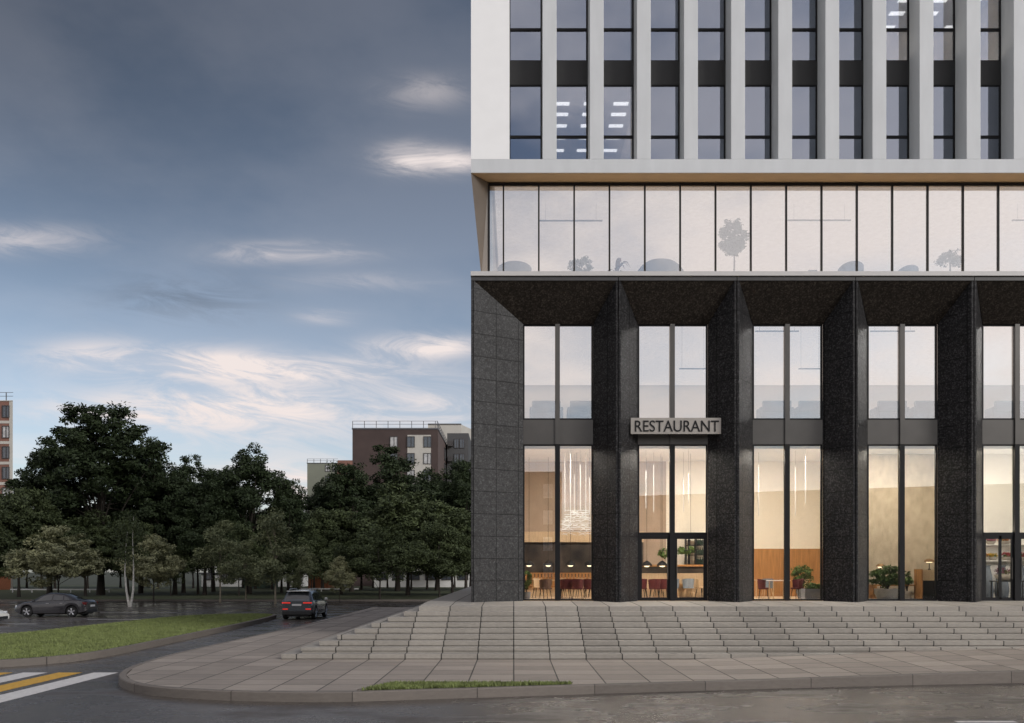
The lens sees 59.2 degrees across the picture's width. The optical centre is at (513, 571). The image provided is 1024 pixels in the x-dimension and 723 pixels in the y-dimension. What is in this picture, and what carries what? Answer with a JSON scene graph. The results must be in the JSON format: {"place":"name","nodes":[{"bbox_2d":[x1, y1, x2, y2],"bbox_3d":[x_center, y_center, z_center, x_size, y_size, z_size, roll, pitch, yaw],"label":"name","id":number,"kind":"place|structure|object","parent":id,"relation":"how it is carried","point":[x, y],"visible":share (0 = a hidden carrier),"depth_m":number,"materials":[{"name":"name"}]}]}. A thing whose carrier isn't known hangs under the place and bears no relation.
{"place":"outdoors","nodes":[
{"label":"outdoors","id":0,"kind":"place"},
{"bbox_2d":[0,613,272,658],"bbox_3d":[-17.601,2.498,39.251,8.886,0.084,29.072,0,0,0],"label":"grass","id":1,"kind":"structure","parent":0,"point":[174,626],"depth_m":35.91,"materials":[{"name":"green plant"}]},
{"bbox_2d":[13,572,344,584],"bbox_3d":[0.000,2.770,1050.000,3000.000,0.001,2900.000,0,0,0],"label":"ground","id":2,"kind":"structure","parent":0,"point":[108,577],"depth_m":274.92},
{"bbox_2d":[0,392,12,589],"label":"brick apartment block","id":3,"kind":"structure","parent":2,"relation":"on","point":[6,438],"depth_m":131.96,"materials":[{"name":"brown brick"}]},
{"bbox_2d":[0,525,109,591],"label":"broadleaf tree","id":4,"kind":"object","parent":2,"relation":"on","point":[63,561],"visible":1,"depth_m":76.70,"materials":[{"name":"green plant"}]},
{"bbox_2d":[105,508,149,606],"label":"birch tree","id":5,"kind":"object","parent":2,"relation":"on","point":[124,548],"visible":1,"depth_m":69.91,"materials":[{"name":"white plant"}]},
{"bbox_2d":[111,533,187,601],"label":"broadleaf tree","id":6,"kind":"object","parent":2,"relation":"on","point":[160,569],"visible":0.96,"depth_m":79.31,"materials":[{"name":"green plant"}]},
{"bbox_2d":[0,599,432,600],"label":"kerb","id":7,"kind":"structure","parent":2,"relation":"on","point":[233,599],"depth_m":83.12,"materials":[{"name":"concrete"}]},
{"bbox_2d":[190,520,243,601],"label":"broadleaf tree","id":8,"kind":"object","parent":2,"relation":"on","point":[208,553],"visible":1,"depth_m":79.53,"materials":[{"name":"green plant"}]},
{"bbox_2d":[249,507,309,603],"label":"broadleaf tree","id":9,"kind":"object","parent":2,"relation":"on","point":[267,566],"visible":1,"depth_m":75.87,"materials":[{"name":"green plant"}]},
{"bbox_2d":[352,421,446,585],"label":"apartment block","id":10,"kind":"structure","parent":2,"relation":"on","point":[425,447],"depth_m":160.00,"materials":[{"name":"brown brick"}]},
{"bbox_2d":[428,424,470,442],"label":"apartment tower","id":11,"kind":"structure","parent":2,"relation":"on","point":[453,428],"depth_m":205.00,"materials":[{"name":"paint"}]},
{"bbox_2d":[0,585,463,598],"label":"park lawn","id":12,"kind":"structure","parent":0,"point":[163,592],"depth_m":106.93,"materials":[{"name":"green plant"}]},
{"bbox_2d":[0,527,16,577],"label":"broadleaf tree","id":13,"kind":"object","parent":12,"relation":"on","point":[6,546],"visible":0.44,"depth_m":84.32,"materials":[{"name":"green plant"}]},
{"bbox_2d":[0,486,68,596],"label":"broadleaf tree","id":14,"kind":"object","parent":12,"relation":"on","point":[22,515],"visible":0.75,"depth_m":90.46,"materials":[{"name":"green plant"}]},
{"bbox_2d":[2,437,93,593],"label":"broadleaf tree","id":15,"kind":"object","parent":12,"relation":"on","point":[29,478],"visible":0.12,"depth_m":101.26,"materials":[{"name":"green plant"}]},
{"bbox_2d":[48,509,131,595],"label":"broadleaf tree","id":16,"kind":"object","parent":12,"relation":"on","point":[78,525],"visible":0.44,"depth_m":94.87,"materials":[{"name":"green plant"}]},
{"bbox_2d":[28,400,172,594],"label":"broadleaf tree","id":17,"kind":"object","parent":12,"relation":"on","point":[87,452],"visible":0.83,"depth_m":97.46,"materials":[{"name":"green plant"}]},
{"bbox_2d":[94,518,165,595],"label":"broadleaf tree","id":18,"kind":"object","parent":12,"relation":"on","point":[150,527],"visible":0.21,"depth_m":96.15,"materials":[{"name":"green plant"}]},
{"bbox_2d":[96,436,172,592],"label":"broadleaf tree","id":19,"kind":"object","parent":12,"relation":"on","point":[150,479],"visible":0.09,"depth_m":106.85,"materials":[{"name":"green plant"}]},
{"bbox_2d":[131,460,205,594],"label":"broadleaf tree","id":20,"kind":"object","parent":12,"relation":"on","point":[174,485],"visible":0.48,"depth_m":100.04,"materials":[{"name":"green plant"}]},
{"bbox_2d":[147,545,204,595],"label":"broadleaf tree","id":21,"kind":"object","parent":12,"relation":"on","point":[188,568],"visible":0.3,"depth_m":96.64,"materials":[{"name":"green plant"}]},
{"bbox_2d":[166,454,205,592],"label":"broadleaf tree","id":22,"kind":"object","parent":12,"relation":"on","point":[192,470],"visible":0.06,"depth_m":110.11,"materials":[{"name":"green plant"}]},
{"bbox_2d":[166,471,241,594],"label":"broadleaf tree","id":23,"kind":"object","parent":12,"relation":"on","point":[206,514],"visible":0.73,"depth_m":98.34,"materials":[{"name":"green plant"}]},
{"bbox_2d":[205,521,271,595],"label":"broadleaf tree","id":24,"kind":"object","parent":12,"relation":"on","point":[242,532],"visible":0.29,"depth_m":96.53,"materials":[{"name":"green plant"}]},
{"bbox_2d":[226,540,266,598],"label":"broadleaf tree","id":25,"kind":"object","parent":12,"relation":"on","point":[247,573],"visible":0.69,"depth_m":83.44,"materials":[{"name":"green plant"}]},
{"bbox_2d":[203,442,301,593],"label":"broadleaf tree","id":26,"kind":"object","parent":12,"relation":"on","point":[247,498],"visible":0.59,"depth_m":103.96,"materials":[{"name":"green plant"}]},
{"bbox_2d":[256,477,316,592],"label":"broadleaf tree","id":27,"kind":"object","parent":12,"relation":"on","point":[291,502],"visible":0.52,"depth_m":106.73,"materials":[{"name":"green plant"}]},
{"bbox_2d":[284,543,319,588],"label":"broadleaf tree","id":28,"kind":"object","parent":12,"relation":"on","point":[298,577],"visible":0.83,"depth_m":83.81,"materials":[{"name":"green plant"}]},
{"bbox_2d":[278,530,347,589],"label":"broadleaf tree","id":29,"kind":"object","parent":12,"relation":"on","point":[293,563],"visible":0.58,"depth_m":97.40,"materials":[{"name":"green plant"}]},
{"bbox_2d":[299,477,328,590],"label":"broadleaf tree","id":30,"kind":"object","parent":12,"relation":"on","point":[313,498],"visible":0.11,"depth_m":120.43,"materials":[{"name":"green plant"}]},
{"bbox_2d":[301,507,361,593],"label":"broadleaf tree","id":31,"kind":"object","parent":12,"relation":"on","point":[334,527],"visible":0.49,"depth_m":101.58,"materials":[{"name":"green plant"}]},
{"bbox_2d":[322,555,356,601],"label":"broadleaf tree","id":32,"kind":"object","parent":12,"relation":"on","point":[340,579],"visible":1,"depth_m":81.54,"materials":[{"name":"green plant"}]},
{"bbox_2d":[313,461,376,591],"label":"broadleaf tree","id":33,"kind":"object","parent":12,"relation":"on","point":[344,489],"visible":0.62,"depth_m":113.93,"materials":[{"name":"green plant"}]},
{"bbox_2d":[329,527,437,598],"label":"broadleaf tree","id":34,"kind":"object","parent":12,"relation":"on","point":[367,566],"visible":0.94,"depth_m":84.50,"materials":[{"name":"green plant"}]},
{"bbox_2d":[355,444,444,590],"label":"broadleaf tree","id":35,"kind":"object","parent":12,"relation":"on","point":[393,466],"visible":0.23,"depth_m":118.72,"materials":[{"name":"green plant"}]},
{"bbox_2d":[345,480,469,594],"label":"broadleaf tree","id":36,"kind":"object","parent":12,"relation":"on","point":[403,515],"visible":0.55,"depth_m":97.75,"materials":[{"name":"green plant"}]},
{"bbox_2d":[419,467,451,590],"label":"broadleaf tree","id":37,"kind":"object","parent":12,"relation":"on","point":[435,479],"visible":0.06,"depth_m":123.63,"materials":[{"name":"green plant"}]},
{"bbox_2d":[401,521,470,597],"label":"broadleaf tree","id":38,"kind":"object","parent":12,"relation":"on","point":[452,565],"visible":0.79,"depth_m":88.90,"materials":[{"name":"green plant"}]},
{"bbox_2d":[415,509,470,592],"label":"broadleaf tree","id":39,"kind":"object","parent":12,"relation":"on","point":[455,520],"visible":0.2,"depth_m":94.88,"materials":[{"name":"green plant"}]},
{"bbox_2d":[439,458,470,588],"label":"broadleaf tree","id":40,"kind":"object","parent":12,"relation":"on","point":[459,491],"visible":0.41,"depth_m":110.40,"materials":[{"name":"green plant"}]},
{"bbox_2d":[0,0,480,571],"label":"sky","id":41,"kind":"structure","parent":0,"point":[236,224],"materials":[{"name":"blue"}]},
{"bbox_2d":[199,572,307,586],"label":"white building","id":42,"kind":"structure","parent":0,"point":[217,583],"depth_m":155.00,"materials":[{"name":"metal"}]},
{"bbox_2d":[307,459,351,573],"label":"grey green block","id":43,"kind":"structure","parent":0,"point":[317,472],"depth_m":205.00,"materials":[{"name":"brick"}]},
{"bbox_2d":[374,572,469,586],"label":"white building","id":44,"kind":"structure","parent":0,"point":[418,580],"depth_m":150.00,"materials":[{"name":"metal"}]},
{"bbox_2d":[447,433,470,507],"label":"balcony block","id":45,"kind":"structure","parent":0,"point":[459,446],"depth_m":178.01,"materials":[{"name":"grey concrete"}]},
{"bbox_2d":[0,601,1023,722],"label":"road","id":46,"kind":"structure","parent":0,"point":[106,699],"depth_m":18.69,"materials":[{"name":"grey asphalt"}]},
{"bbox_2d":[0,672,82,691],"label":"crossing stripe","id":47,"kind":"object","parent":46,"relation":"on","point":[13,685],"visible":1,"depth_m":22.60,"materials":[{"name":"yellow paint"}]},
{"bbox_2d":[15,592,97,616],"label":"sedan car","id":48,"kind":"object","parent":46,"relation":"on","point":[71,605],"visible":1,"depth_m":54.06,"materials":[{"name":"grey paint"}]},
{"bbox_2d":[0,672,117,702],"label":"crossing stripe","id":49,"kind":"object","parent":46,"relation":"on","point":[38,689],"visible":1,"depth_m":21.42,"materials":[{"name":"white paint"}]},
{"bbox_2d":[0,614,275,666],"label":"island kerb","id":50,"kind":"structure","parent":46,"relation":"on","point":[79,656],"depth_m":30.02,"materials":[{"name":"concrete"}]},
{"bbox_2d":[282,588,327,618],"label":"suv car","id":51,"kind":"object","parent":46,"relation":"on","point":[313,604],"visible":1,"depth_m":51.06,"materials":[{"name":"grey paint"}]},
{"bbox_2d":[119,608,1023,701],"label":"kerb","id":52,"kind":"structure","parent":46,"relation":"on","point":[126,682],"depth_m":20.25,"materials":[{"name":"concrete"}]},
{"bbox_2d":[127,607,1023,690],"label":"pavement","id":53,"kind":"structure","parent":0,"point":[256,663],"depth_m":23.58,"materials":[{"name":"grey concrete"}]},
{"bbox_2d":[362,680,572,689],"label":"verge grass","id":54,"kind":"structure","parent":53,"relation":"on","point":[409,684],"depth_m":19.93,"materials":[{"name":"green plant"}]},
{"bbox_2d":[281,607,855,658],"bbox_3d":[10.145,2.573,50.500,33.710,0.374,49.000,0,0,0],"label":"step","id":55,"kind":"object","parent":53,"relation":"on","point":[297,653],"visible":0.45,"depth_m":26.00,"materials":[{"name":"concrete"}]},
{"bbox_2d":[300,606,1023,652],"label":"step","id":56,"kind":"object","parent":55,"relation":"on","point":[315,647],"visible":0.62,"depth_m":26.45,"materials":[{"name":"stone"}]},
{"bbox_2d":[319,604,1023,645],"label":"step","id":57,"kind":"object","parent":56,"relation":"on","point":[332,641],"visible":0.66,"depth_m":26.90,"materials":[{"name":"stone"}]},
{"bbox_2d":[337,607,1023,639],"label":"step","id":58,"kind":"object","parent":57,"relation":"on","point":[350,635],"visible":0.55,"depth_m":27.35,"materials":[{"name":"stone"}]},
{"bbox_2d":[355,605,1023,633],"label":"step","id":59,"kind":"object","parent":58,"relation":"on","point":[367,629],"visible":0.65,"depth_m":27.80,"materials":[{"name":"stone"}]},
{"bbox_2d":[371,607,1023,627],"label":"step","id":60,"kind":"object","parent":59,"relation":"on","point":[384,623],"visible":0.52,"depth_m":28.25,"materials":[{"name":"stone"}]},
{"bbox_2d":[388,605,1023,621],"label":"step","id":61,"kind":"object","parent":60,"relation":"on","point":[399,617],"visible":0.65,"depth_m":28.70,"materials":[{"name":"stone"}]},
{"bbox_2d":[404,606,1023,615],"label":"step","id":62,"kind":"object","parent":61,"relation":"on","point":[415,611],"visible":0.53,"depth_m":29.15,"materials":[{"name":"stone"}]},
{"bbox_2d":[419,586,1023,610],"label":"terrace","id":63,"kind":"structure","parent":62,"relation":"on","point":[459,600],"depth_m":30.09,"materials":[{"name":"concrete"}]},
{"bbox_2d":[471,0,1023,601],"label":"restaurant building","id":64,"kind":"structure","parent":63,"relation":"on","point":[679,132],"depth_m":32.90,"materials":[{"name":"grey stone"}]},
{"bbox_2d":[510,85,541,158],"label":"office window","id":65,"kind":"structure","parent":64,"relation":"in","point":[511,136],"depth_m":32.84,"materials":[{"name":"black metal"}]},
{"bbox_2d":[529,401,562,417],"bbox_3d":[1.224,-5.961,33.992,1.254,0.843,0.656,0,0,0],"label":"sofa","id":66,"kind":"object","parent":64,"relation":"on","point":[542,409],"visible":0.52,"depth_m":33.66,"materials":[{"name":"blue fabric"}]},
{"bbox_2d":[525,573,590,596],"bbox_3d":[2.225,0.565,38.455,6.750,1.020,0.610,0,0,0],"label":"bar counter","id":67,"kind":"object","parent":64,"relation":"on","point":[537,593],"visible":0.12,"depth_m":38.25,"materials":[{"name":"brown wood"}]},
{"bbox_2d":[523,444,592,600],"bbox_3d":[1.625,-1.793,33.080,2.562,5.735,0.160,0,0,0],"label":"shop window","id":68,"kind":"structure","parent":64,"relation":"in","point":[557,446],"depth_m":33.06,"materials":[{"name":"clear glass"}]},
{"bbox_2d":[523,324,592,443],"bbox_3d":[1.625,-6.860,33.070,2.562,4.400,0.180,0,0,0],"label":"shop window","id":69,"kind":"structure","parent":64,"relation":"in","point":[557,418],"depth_m":33.06,"materials":[{"name":"black metal"}]},
{"bbox_2d":[557,85,587,158],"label":"office window","id":70,"kind":"structure","parent":64,"relation":"in","point":[558,136],"depth_m":32.84,"materials":[{"name":"black metal"}]},
{"bbox_2d":[561,510,590,535],"bbox_3d":[2.548,-3.089,36.005,1.458,3.342,0.806,0,0,0],"label":"lattice chandelier","id":71,"kind":"object","parent":64,"relation":"hanging from","point":[576,513],"visible":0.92,"depth_m":35.98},
{"bbox_2d":[567,401,590,417],"bbox_3d":[2.640,-5.961,33.992,1.254,0.843,0.656,0,0,0],"label":"sofa","id":72,"kind":"object","parent":64,"relation":"on","point":[578,409],"visible":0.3,"depth_m":33.66,"materials":[{"name":"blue fabric"}]},
{"bbox_2d":[604,85,633,158],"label":"office window","id":73,"kind":"structure","parent":64,"relation":"in","point":[605,136],"depth_m":32.84,"materials":[{"name":"black metal"}]},
{"bbox_2d":[639,536,669,598],"bbox_3d":[5.167,-0.118,33.073,1.116,2.384,0.114,0,0,0],"label":"door","id":74,"kind":"structure","parent":64,"relation":"in","point":[640,537],"depth_m":33.07,"materials":[{"name":"black metal"}]},
{"bbox_2d":[638,258,683,270],"bbox_3d":[5.506,-11.150,34.050,2.100,1.040,0.900,0,0,0],"label":"round sofa","id":75,"kind":"object","parent":64,"relation":"on","point":[661,264],"visible":0.19,"depth_m":33.63,"materials":[{"name":"grey fabric"}]},
{"bbox_2d":[651,85,679,158],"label":"office window","id":76,"kind":"structure","parent":64,"relation":"in","point":[652,136],"depth_m":32.84,"materials":[{"name":"black metal"}]},
{"bbox_2d":[642,565,702,596],"bbox_3d":[6.650,0.395,38.000,2.900,1.360,0.760,0,0,0],"label":"bar counter","id":77,"kind":"object","parent":64,"relation":"on","point":[694,572],"visible":0.48,"depth_m":37.67,"materials":[{"name":"brown wood"}]},
{"bbox_2d":[638,444,707,600],"bbox_3d":[5.835,-1.793,33.085,2.562,5.735,0.170,0,0,0],"label":"shop window","id":78,"kind":"structure","parent":64,"relation":"in","point":[671,533],"depth_m":33.05,"materials":[{"name":"black metal"}]},
{"bbox_2d":[638,324,707,443],"bbox_3d":[5.835,-6.860,33.070,2.562,4.400,0.180,0,0,0],"label":"shop window","id":79,"kind":"structure","parent":64,"relation":"in","point":[671,326],"depth_m":33.06,"materials":[{"name":"black metal"}]},
{"bbox_2d":[631,418,720,433],"bbox_3d":[5.840,-5.240,32.442,3.250,0.580,0.056,0,0,0],"label":"restaurant sign","id":80,"kind":"object","parent":64,"relation":"attached to","point":[675,425],"visible":1,"depth_m":32.44,"materials":[{"name":"grey metal"}]},
{"bbox_2d":[675,536,705,598],"bbox_3d":[6.483,-0.118,33.100,1.156,2.385,0.060,0,0,0],"label":"door","id":81,"kind":"structure","parent":64,"relation":"in","point":[676,537],"depth_m":33.07,"materials":[{"name":"black metal"}]},
{"bbox_2d":[698,85,725,158],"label":"office window","id":82,"kind":"structure","parent":64,"relation":"in","point":[699,136],"depth_m":32.84,"materials":[{"name":"black metal"}]},
{"bbox_2d":[718,218,749,270],"bbox_3d":[8.291,-11.970,33.958,1.202,2.681,1.144,0,0,43],"label":"topiary tree","id":83,"kind":"object","parent":64,"relation":"on","point":[733,244],"visible":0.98,"depth_m":33.79,"materials":[{"name":"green plant"}]},
{"bbox_2d":[488,183,1023,270],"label":"lounge window","id":84,"kind":"structure","parent":64,"relation":"in","point":[715,185],"depth_m":32.72,"materials":[{"name":"black metal"}]},
{"bbox_2d":[745,85,771,158],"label":"office window","id":85,"kind":"structure","parent":64,"relation":"in","point":[769,136],"depth_m":32.84,"materials":[{"name":"black metal"}]},
{"bbox_2d":[745,0,771,60],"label":"office window","id":86,"kind":"structure","parent":64,"relation":"in","point":[769,29],"depth_m":32.84,"materials":[{"name":"black metal"}]},
{"bbox_2d":[756,401,793,417],"bbox_3d":[9.852,-5.961,33.992,1.254,0.843,0.656,0,0,0],"label":"sofa","id":87,"kind":"object","parent":64,"relation":"on","point":[771,409],"visible":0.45,"depth_m":33.67,"materials":[{"name":"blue fabric"}]},
{"bbox_2d":[753,444,821,600],"bbox_3d":[10.045,-1.793,33.080,2.562,5.735,0.160,0,0,0],"label":"shop window","id":88,"kind":"structure","parent":64,"relation":"in","point":[786,446],"depth_m":33.06,"materials":[{"name":"clear glass"}]},
{"bbox_2d":[753,324,821,443],"bbox_3d":[10.045,-6.860,33.070,2.562,4.400,0.180,0,0,0],"label":"shop window","id":89,"kind":"structure","parent":64,"relation":"in","point":[787,418],"depth_m":33.06,"materials":[{"name":"black metal"}]},
{"bbox_2d":[791,565,813,598],"bbox_3d":[11.409,0.395,35.652,0.894,1.359,0.967,0,0,27],"label":"potted plant","id":90,"kind":"object","parent":64,"relation":"on","point":[806,575],"visible":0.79,"depth_m":35.55,"materials":[{"name":"green plant"}]},
{"bbox_2d":[792,85,816,158],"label":"office window","id":91,"kind":"structure","parent":64,"relation":"in","point":[793,136],"depth_m":32.84,"materials":[{"name":"black metal"}]},
{"bbox_2d":[794,401,822,419],"bbox_3d":[11.204,-5.961,33.992,1.254,0.843,0.656,0,0,0],"label":"sofa","id":92,"kind":"object","parent":64,"relation":"on","point":[807,409],"visible":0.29,"depth_m":33.67,"materials":[{"name":"grey fabric"}]},
{"bbox_2d":[801,583,822,599],"bbox_3d":[11.360,0.732,33.984,0.894,0.686,0.535,0,0,0],"label":"planter box","id":93,"kind":"object","parent":64,"relation":"on","point":[810,591],"visible":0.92,"depth_m":33.75,"materials":[{"name":"concrete"}]},
{"bbox_2d":[839,85,862,158],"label":"office window","id":94,"kind":"structure","parent":64,"relation":"in","point":[840,136],"depth_m":32.84,"materials":[{"name":"black metal"}]},
{"bbox_2d":[869,564,897,598],"bbox_3d":[14.157,0.398,34.143,1.364,1.353,0.995,0,0,-21],"label":"potted plant","id":95,"kind":"object","parent":64,"relation":"on","point":[884,591],"visible":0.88,"depth_m":33.94,"materials":[{"name":"green plant"}]},
{"bbox_2d":[869,401,908,417],"bbox_3d":[14.167,-5.961,33.992,1.254,0.843,0.656,0,0,0],"label":"sofa","id":96,"kind":"object","parent":64,"relation":"on","point":[885,409],"visible":0.51,"depth_m":33.67,"materials":[{"name":"grey fabric"}]},
{"bbox_2d":[867,444,936,600],"bbox_3d":[14.255,-1.793,33.080,2.562,5.735,0.160,0,0,0],"label":"shop window","id":97,"kind":"structure","parent":64,"relation":"in","point":[901,447],"depth_m":33.06,"materials":[{"name":"black metal"}]},
{"bbox_2d":[867,324,936,443],"bbox_3d":[14.255,-6.860,33.070,2.562,4.400,0.180,0,0,0],"label":"shop window","id":98,"kind":"structure","parent":64,"relation":"in","point":[901,327],"depth_m":33.06,"materials":[{"name":"black metal"}]},
{"bbox_2d":[909,401,933,417],"bbox_3d":[15.551,-5.961,33.992,1.254,0.843,0.656,0,0,0],"label":"sofa","id":99,"kind":"object","parent":64,"relation":"on","point":[922,409],"visible":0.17,"depth_m":33.67,"materials":[{"name":"grey fabric"}]},
{"bbox_2d":[934,248,964,270],"bbox_3d":[16.491,-11.389,34.052,1.045,1.518,1.050,0,0,0],"label":"potted plant","id":100,"kind":"object","parent":64,"relation":"on","point":[953,258],"visible":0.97,"depth_m":33.95,"materials":[{"name":"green plant"}]},
{"bbox_2d":[980,85,1000,158],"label":"office window","id":101,"kind":"structure","parent":64,"relation":"in","point":[998,136],"depth_m":32.84,"materials":[{"name":"black metal"}]},
{"bbox_2d":[984,536,1013,598],"bbox_3d":[17.797,-0.118,33.073,1.116,2.384,0.114,0,0,0],"label":"door","id":102,"kind":"structure","parent":64,"relation":"in","point":[999,538],"depth_m":33.07,"materials":[{"name":"black metal"}]},
{"bbox_2d":[982,444,1023,600],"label":"shop window","id":103,"kind":"structure","parent":64,"relation":"in","point":[1016,532],"depth_m":33.03,"materials":[{"name":"black metal"}]},
{"bbox_2d":[982,324,1023,443],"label":"shop window","id":104,"kind":"structure","parent":64,"relation":"in","point":[1016,327],"depth_m":32.98,"materials":[{"name":"black metal"}]},
{"bbox_2d":[984,401,1023,417],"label":"sofa","id":105,"kind":"object","parent":64,"relation":"on","point":[1001,409],"visible":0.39,"depth_m":33.67,"materials":[{"name":"grey fabric"}]},
{"bbox_2d":[914,569,933,598],"bbox_3d":[16.365,0.494,35.200,1.170,1.160,0.640,0,0,0],"label":"reception desk","id":106,"kind":"object","parent":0,"point":[924,584],"visible":0.64,"depth_m":34.94,"materials":[{"name":"brown wood"}]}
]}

